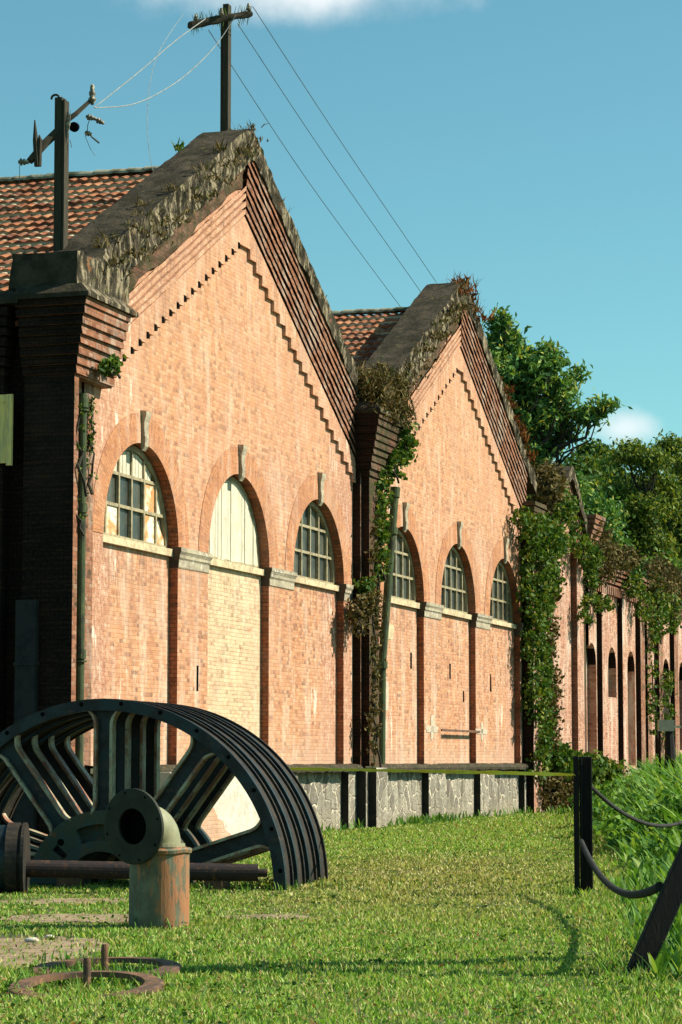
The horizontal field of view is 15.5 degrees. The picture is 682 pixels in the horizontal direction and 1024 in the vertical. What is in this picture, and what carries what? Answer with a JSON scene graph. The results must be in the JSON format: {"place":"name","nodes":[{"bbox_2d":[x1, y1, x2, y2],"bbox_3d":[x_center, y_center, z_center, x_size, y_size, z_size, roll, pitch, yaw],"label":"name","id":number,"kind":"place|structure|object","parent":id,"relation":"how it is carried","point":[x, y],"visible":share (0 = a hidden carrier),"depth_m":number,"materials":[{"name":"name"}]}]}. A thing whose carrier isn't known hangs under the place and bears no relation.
{"place":"outdoors","nodes":[
{"label":"outdoors","id":0,"kind":"place"},
{"bbox_2d":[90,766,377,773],"bbox_3d":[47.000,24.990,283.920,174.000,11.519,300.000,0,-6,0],"label":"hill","id":1,"kind":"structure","parent":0,"point":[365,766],"depth_m":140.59,"materials":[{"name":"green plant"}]},
{"bbox_2d":[560,432,680,572],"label":"wood","id":2,"kind":"object","parent":1,"relation":"on","point":[591,457],"visible":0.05,"depth_m":181.21,"materials":[{"name":"green plant"}]},
{"bbox_2d":[0,808,681,1023],"bbox_3d":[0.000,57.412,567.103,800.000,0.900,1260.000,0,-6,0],"label":"ground","id":3,"kind":"structure","parent":0,"point":[307,914],"depth_m":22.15,"materials":[{"name":"green plant"}]},
{"bbox_2d":[0,936,109,967],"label":"soil","id":4,"kind":"structure","parent":3,"relation":"on","point":[37,951],"depth_m":21.24,"materials":[{"name":"brown soil"}]},
{"bbox_2d":[24,937,38,941],"bbox_3d":[-2.729,3.774,22.035,0.135,0.050,0.095,0,-6,0],"label":"stone","id":5,"kind":"object","parent":4,"relation":"on","point":[31,939],"visible":0.97,"depth_m":22.00,"materials":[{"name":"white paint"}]},
{"bbox_2d":[0,898,125,904],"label":"soil","id":6,"kind":"structure","parent":3,"relation":"on","point":[56,900],"depth_m":28.50,"materials":[{"name":"brown soil"}]},
{"bbox_2d":[0,914,128,922],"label":"soil","id":7,"kind":"structure","parent":3,"relation":"on","point":[61,916],"depth_m":25.27,"materials":[{"name":"brown soil"}]},
{"bbox_2d":[8,958,163,999],"bbox_3d":[-1.760,3.225,17.266,1.070,0.250,1.070,0,-6,0],"label":"ground flange","id":8,"kind":"object","parent":3,"relation":"on","point":[86,974],"visible":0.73,"depth_m":17.49,"materials":[{"name":"metal"}]},
{"bbox_2d":[30,944,180,979],"bbox_3d":[-1.760,3.356,18.710,1.120,0.255,1.120,0,-6,0],"label":"ground flange","id":9,"kind":"object","parent":3,"relation":"on","point":[105,959],"visible":0.59,"depth_m":18.88,"materials":[{"name":"metal"}]},
{"bbox_2d":[0,822,266,894],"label":"axle wheelset","id":10,"kind":"object","parent":3,"relation":"on","point":[19,868],"visible":0.93,"depth_m":30.05,"materials":[{"name":"teal paint"}]},
{"bbox_2d":[104,788,191,928],"bbox_3d":[-1.787,3.351,24.060,0.724,1.381,0.747,-4,-7,35],"label":"elbow pipe","id":11,"kind":"object","parent":3,"relation":"on","point":[142,833],"visible":1,"depth_m":23.84,"materials":[{"name":"beige metal"}]},
{"bbox_2d":[0,699,327,890],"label":"winding wheel","id":12,"kind":"object","parent":3,"relation":"on","point":[43,768],"visible":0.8,"depth_m":31.78,"materials":[{"name":"teal paint"}]},
{"bbox_2d":[0,129,365,834],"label":"brick hall","id":13,"kind":"structure","parent":3,"relation":"on","point":[206,563],"depth_m":49.33,"materials":[{"name":"brick"}]},
{"bbox_2d":[18,84,104,251],"bbox_3d":[-5.093,-6.090,45.596,1.630,3.669,0.323,3,-6,-27],"label":"utility pole","id":14,"kind":"object","parent":13,"relation":"on","point":[58,134],"visible":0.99,"depth_m":45.54,"materials":[{"name":"wood"}]},
{"bbox_2d":[95,15,235,108],"bbox_3d":[-3.559,-9.169,50.492,0.325,4.383,8.891,-1,-6,14],"label":"overhead wire","id":15,"kind":"object","parent":14,"relation":"attached to","point":[175,82],"visible":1,"depth_m":51.24,"materials":[{"name":"grey metal"}]},
{"bbox_2d":[76,396,97,535],"bbox_3d":[-4.481,-0.827,43.851,0.298,2.585,1.131,-1,-6,6],"label":"ivy","id":16,"kind":"object","parent":13,"relation":"attached to","point":[92,427],"visible":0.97,"depth_m":44.16,"materials":[{"name":"green plant"}]},
{"bbox_2d":[97,353,125,378],"bbox_3d":[-4.058,-2.601,44.319,0.455,0.498,1.054,-2,-6,17],"label":"ivy","id":17,"kind":"object","parent":13,"relation":"attached to","point":[114,362],"visible":1,"depth_m":44.11,"materials":[{"name":"green plant"}]},
{"bbox_2d":[103,445,167,547],"bbox_3d":[-3.954,-0.344,46.827,0.100,1.830,3.660,-2,-6,17],"label":"window","id":18,"kind":"structure","parent":13,"relation":"in","point":[134,508],"depth_m":47.11,"materials":[{"name":"glass"}]},
{"bbox_2d":[147,15,182,168],"bbox_3d":[-3.778,-8.807,52.584,0.393,4.928,4.913,0,-6,2],"label":"overhead wire","id":19,"kind":"object","parent":13,"relation":"attached to","point":[148,94],"visible":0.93,"depth_m":51.55,"materials":[{"name":"grey metal"}]},
{"bbox_2d":[171,137,184,151],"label":"weeds","id":20,"kind":"object","parent":13,"relation":"on","point":[178,146],"visible":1,"depth_m":51.11,"materials":[{"name":"green plant"}]},
{"bbox_2d":[91,120,269,247],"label":"weeds","id":21,"kind":"object","parent":13,"relation":"on","point":[218,145],"visible":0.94,"depth_m":47.26,"materials":[{"name":"green plant"}]},
{"bbox_2d":[102,136,268,277],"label":"weeds","id":22,"kind":"object","parent":13,"relation":"on","point":[164,222],"visible":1,"depth_m":48.27,"materials":[{"name":"green plant"}]},
{"bbox_2d":[187,3,252,130],"bbox_3d":[-2.682,-8.446,55.069,1.460,5.681,0.628,1,-6,-8],"label":"utility pole","id":23,"kind":"object","parent":13,"relation":"on","point":[224,17],"visible":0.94,"depth_m":55.23,"materials":[{"name":"brown wood"}]},
{"bbox_2d":[94,17,206,107],"bbox_3d":[-3.722,-9.183,50.599,0.073,4.411,9.048,-1,-6,10],"label":"overhead wire","id":24,"kind":"object","parent":23,"relation":"attached to","point":[148,63],"visible":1,"depth_m":49.80,"materials":[{"name":"grey metal"}]},
{"bbox_2d":[208,30,400,306],"bbox_3d":[-0.688,-8.310,65.132,0.390,2.711,20.676,-1,-6,13],"label":"overhead wire","id":25,"kind":"object","parent":23,"relation":"attached to","point":[302,173],"visible":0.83,"depth_m":64.62,"materials":[{"name":"black metal"}]},
{"bbox_2d":[238,24,420,291],"bbox_3d":[-0.144,-8.605,65.180,0.553,2.397,20.666,-1,-6,13],"label":"overhead wire","id":26,"kind":"object","parent":23,"relation":"attached to","point":[322,151],"visible":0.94,"depth_m":64.58,"materials":[{"name":"black metal"}]},
{"bbox_2d":[252,6,436,282],"bbox_3d":[0.283,-9.029,65.202,0.378,2.331,20.671,-1,-6,13],"label":"overhead wire","id":27,"kind":"object","parent":23,"relation":"attached to","point":[338,138],"visible":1,"depth_m":64.14,"materials":[{"name":"black metal"}]},
{"bbox_2d":[209,476,259,567],"bbox_3d":[-2.328,0.159,51.899,0.100,1.830,3.660,-2,-6,17],"label":"window","id":28,"kind":"structure","parent":13,"relation":"in","point":[233,538],"depth_m":52.07,"materials":[{"name":"paint"}]},
{"bbox_2d":[294,501,334,584],"bbox_3d":[-0.736,0.658,56.930,0.100,1.830,3.660,-2,-6,17],"label":"window","id":29,"kind":"structure","parent":13,"relation":"in","point":[313,555],"depth_m":57.36,"materials":[{"name":"glass"}]},
{"bbox_2d":[281,197,355,366],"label":"weeds","id":30,"kind":"object","parent":13,"relation":"on","point":[326,295],"visible":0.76,"depth_m":55.46,"materials":[{"name":"green plant"}]},
{"bbox_2d":[160,772,259,840],"bbox_3d":[-2.410,5.628,47.514,0.375,1.380,5.400,-2,-6,17],"label":"plastered wall stub","id":31,"kind":"object","parent":3,"relation":"on","point":[232,811],"visible":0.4,"depth_m":47.90,"materials":[{"name":"white paint"}]},
{"bbox_2d":[222,914,315,920],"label":"soil","id":32,"kind":"structure","parent":3,"relation":"on","point":[267,915],"depth_m":25.59,"materials":[{"name":"brown soil"}]},
{"bbox_2d":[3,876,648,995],"bbox_3d":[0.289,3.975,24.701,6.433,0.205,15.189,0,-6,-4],"label":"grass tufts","id":33,"kind":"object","parent":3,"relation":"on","point":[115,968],"visible":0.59,"depth_m":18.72,"materials":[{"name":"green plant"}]},
{"bbox_2d":[0,846,680,1023],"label":"clover","id":34,"kind":"object","parent":3,"relation":"on","point":[205,988],"visible":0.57,"depth_m":18.69,"materials":[{"name":"green plant"}]},
{"bbox_2d":[332,281,546,828],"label":"brick hall","id":35,"kind":"structure","parent":3,"relation":"on","point":[454,669],"depth_m":67.77,"materials":[{"name":"brick"}]},
{"bbox_2d":[344,589,380,637],"bbox_3d":[0.492,2.378,58.792,0.678,1.214,1.506,-2,-6,17],"label":"dry creeper","id":36,"kind":"object","parent":35,"relation":"attached to","point":[360,609],"visible":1,"depth_m":58.47,"materials":[{"name":"brown plant"}]},
{"bbox_2d":[353,468,394,594],"bbox_3d":[0.854,0.507,59.805,0.713,3.318,1.762,-3,-6,25],"label":"ivy","id":37,"kind":"object","parent":35,"relation":"attached to","point":[383,483],"visible":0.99,"depth_m":59.86,"materials":[{"name":"green plant"}]},
{"bbox_2d":[364,509,386,767],"bbox_3d":[0.824,2.987,59.413,0.442,6.300,1.251,-2,-6,17],"label":"creeper","id":38,"kind":"object","parent":35,"relation":"attached to","point":[374,712],"visible":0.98,"depth_m":59.27,"materials":[{"name":"green plant"}]},
{"bbox_2d":[357,342,415,418],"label":"weeds","id":39,"kind":"object","parent":35,"relation":"on","point":[388,390],"visible":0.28,"depth_m":59.72,"materials":[{"name":"green plant"}]},
{"bbox_2d":[355,356,418,434],"bbox_3d":[0.901,-2.885,60.688,1.682,1.975,3.346,-2,-6,17],"label":"dry creeper","id":40,"kind":"object","parent":35,"relation":"attached to","point":[383,377],"visible":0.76,"depth_m":60.01,"materials":[{"name":"brown plant"}]},
{"bbox_2d":[385,529,415,601],"bbox_3d":[1.358,1.310,63.504,0.100,1.830,3.660,-2,-6,17],"label":"window","id":41,"kind":"structure","parent":35,"relation":"in","point":[403,582],"depth_m":64.11,"materials":[{"name":"glass"}]},
{"bbox_2d":[383,421,420,483],"bbox_3d":[1.494,-1.431,61.220,0.976,1.661,2.132,-2,-6,17],"label":"ivy","id":42,"kind":"object","parent":35,"relation":"attached to","point":[402,454],"visible":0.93,"depth_m":60.87,"materials":[{"name":"green plant"}]},
{"bbox_2d":[399,294,475,399],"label":"weeds","id":43,"kind":"object","parent":35,"relation":"on","point":[463,306],"visible":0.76,"depth_m":65.57,"materials":[{"name":"green plant"}]},
{"bbox_2d":[441,546,467,613],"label":"window","id":44,"kind":"structure","parent":35,"relation":"in","point":[454,597],"depth_m":69.08,"materials":[{"name":"glass"}]},
{"bbox_2d":[443,271,496,321],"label":"weeds","id":45,"kind":"object","parent":35,"relation":"on","point":[471,288],"visible":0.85,"depth_m":69.56,"materials":[{"name":"plant"}]},
{"bbox_2d":[490,561,512,623],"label":"window","id":46,"kind":"structure","parent":35,"relation":"in","point":[500,600],"depth_m":74.13,"materials":[{"name":"glass"}]},
{"bbox_2d":[500,376,537,467],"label":"weeds","id":47,"kind":"object","parent":35,"relation":"on","point":[523,432],"visible":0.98,"depth_m":74.78,"materials":[{"name":"green plant"}]},
{"bbox_2d":[507,505,572,783],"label":"ivy","id":48,"kind":"object","parent":35,"relation":"attached to","point":[546,540],"visible":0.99,"depth_m":75.14,"materials":[{"name":"green plant"}]},
{"bbox_2d":[321,804,573,831],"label":"plinth weeds","id":49,"kind":"object","parent":3,"relation":"on","point":[415,820],"visible":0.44,"depth_m":64.01,"materials":[{"name":"green plant"}]},
{"bbox_2d":[482,302,633,496],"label":"broadleaf tree","id":50,"kind":"object","parent":3,"relation":"on","point":[530,372],"visible":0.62,"depth_m":98.57,"materials":[{"name":"green plant"}]},
{"bbox_2d":[543,466,605,752],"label":"ruined gable","id":51,"kind":"structure","parent":3,"relation":"on","point":[571,647],"depth_m":81.94,"materials":[{"name":"pink brick"}]},
{"bbox_2d":[526,458,570,518],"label":"dry creeper","id":52,"kind":"object","parent":51,"relation":"attached to","point":[548,475],"visible":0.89,"depth_m":77.91,"materials":[{"name":"brown plant"}]},
{"bbox_2d":[543,570,567,782],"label":"creeper","id":53,"kind":"object","parent":51,"relation":"attached to","point":[557,691],"visible":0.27,"depth_m":76.97,"materials":[{"name":"green plant"}]},
{"bbox_2d":[545,484,606,626],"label":"ivy","id":54,"kind":"object","parent":51,"relation":"attached to","point":[584,547],"visible":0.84,"depth_m":81.72,"materials":[{"name":"green plant"}]},
{"bbox_2d":[573,756,592,895],"bbox_3d":[2.867,3.817,29.587,0.220,1.845,0.160,-1,-6,6],"label":"fence post","id":55,"kind":"object","parent":3,"relation":"on","point":[583,824],"visible":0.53,"depth_m":29.55,"materials":[{"name":"black wood"}]},
{"bbox_2d":[289,767,574,775],"bbox_3d":[0.855,3.442,33.187,0.172,0.089,8.182,3,-6,-27],"label":"caution tape","id":56,"kind":"object","parent":55,"relation":"attached to","point":[492,772],"visible":0.95,"depth_m":32.21,"materials":[{"name":"yellow plastic"}]},
{"bbox_2d":[592,785,681,827],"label":"slung cable","id":57,"kind":"object","parent":55,"relation":"hanging from","point":[609,803],"visible":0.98,"depth_m":32.31,"materials":[{"name":"black rubber"}]},
{"bbox_2d":[536,759,630,811],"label":"shrub","id":58,"kind":"object","parent":3,"relation":"on","point":[558,793],"visible":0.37,"depth_m":76.19,"materials":[{"name":"green plant"}]},
{"bbox_2d":[546,741,625,786],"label":"shrub","id":59,"kind":"object","parent":3,"relation":"on","point":[602,766],"visible":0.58,"depth_m":79.19,"materials":[{"name":"green plant"}]},
{"bbox_2d":[525,455,655,566],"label":"broadleaf tree","id":60,"kind":"object","parent":3,"relation":"on","point":[610,512],"visible":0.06,"depth_m":112.20,"materials":[{"name":"green plant"}]},
{"bbox_2d":[543,564,681,811],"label":"brick arcade","id":61,"kind":"object","parent":3,"relation":"on","point":[617,689],"visible":0.56,"depth_m":89.58},
{"bbox_2d":[587,519,681,613],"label":"dry creeper","id":62,"kind":"object","parent":61,"relation":"on","point":[614,554],"visible":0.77,"depth_m":88.72,"materials":[{"name":"brown plant"}]},
{"bbox_2d":[590,569,681,749],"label":"ivy","id":63,"kind":"object","parent":61,"relation":"attached to","point":[636,581],"visible":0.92,"depth_m":93.53,"materials":[{"name":"green plant"}]},
{"bbox_2d":[567,768,681,848],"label":"bank scrub","id":64,"kind":"object","parent":3,"relation":"on","point":[605,810],"visible":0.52,"depth_m":43.34,"materials":[{"name":"green plant"}]},
{"bbox_2d":[595,745,681,888],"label":"tall grass","id":65,"kind":"structure","parent":3,"relation":"on","point":[662,844],"depth_m":39.67,"materials":[{"name":"green plant"}]},
{"bbox_2d":[596,436,681,569],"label":"broadleaf tree","id":66,"kind":"object","parent":3,"relation":"on","point":[651,496],"visible":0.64,"depth_m":117.85,"materials":[{"name":"green plant"}]},
{"bbox_2d":[609,858,681,981],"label":"rank grass","id":67,"kind":"structure","parent":3,"relation":"on","point":[670,956],"depth_m":22.30,"materials":[{"name":"green plant"}]},
{"bbox_2d":[624,842,681,975],"bbox_3d":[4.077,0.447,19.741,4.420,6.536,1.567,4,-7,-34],"label":"leaning post","id":68,"kind":"object","parent":3,"relation":"on","point":[660,920],"visible":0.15,"depth_m":18.60,"materials":[{"name":"black wood"}]},
{"bbox_2d":[578,839,662,898],"bbox_3d":[2.610,3.475,24.099,0.070,0.343,10.765,0,-6,2],"label":"slung cable","id":69,"kind":"object","parent":68,"relation":"hanging from","point":[642,893],"visible":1,"depth_m":23.12,"materials":[{"name":"black rubber"}]},
{"bbox_2d":[633,547,681,587],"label":"broadleaf tree","id":70,"kind":"object","parent":3,"relation":"on","point":[676,562],"visible":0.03,"depth_m":108.36,"materials":[{"name":"green plant"}]},
{"bbox_2d":[651,428,681,566],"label":"broadleaf tree","id":71,"kind":"object","parent":3,"relation":"on","point":[673,523],"visible":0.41,"depth_m":124.65,"materials":[{"name":"green plant"}]},
{"bbox_2d":[658,720,680,784],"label":"marker post","id":72,"kind":"object","parent":3,"relation":"on","point":[668,727],"visible":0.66,"depth_m":61.66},
{"bbox_2d":[0,0,681,480],"label":"sky","id":73,"kind":"structure","parent":0,"point":[532,149],"materials":[{"name":"blue"}]}
]}

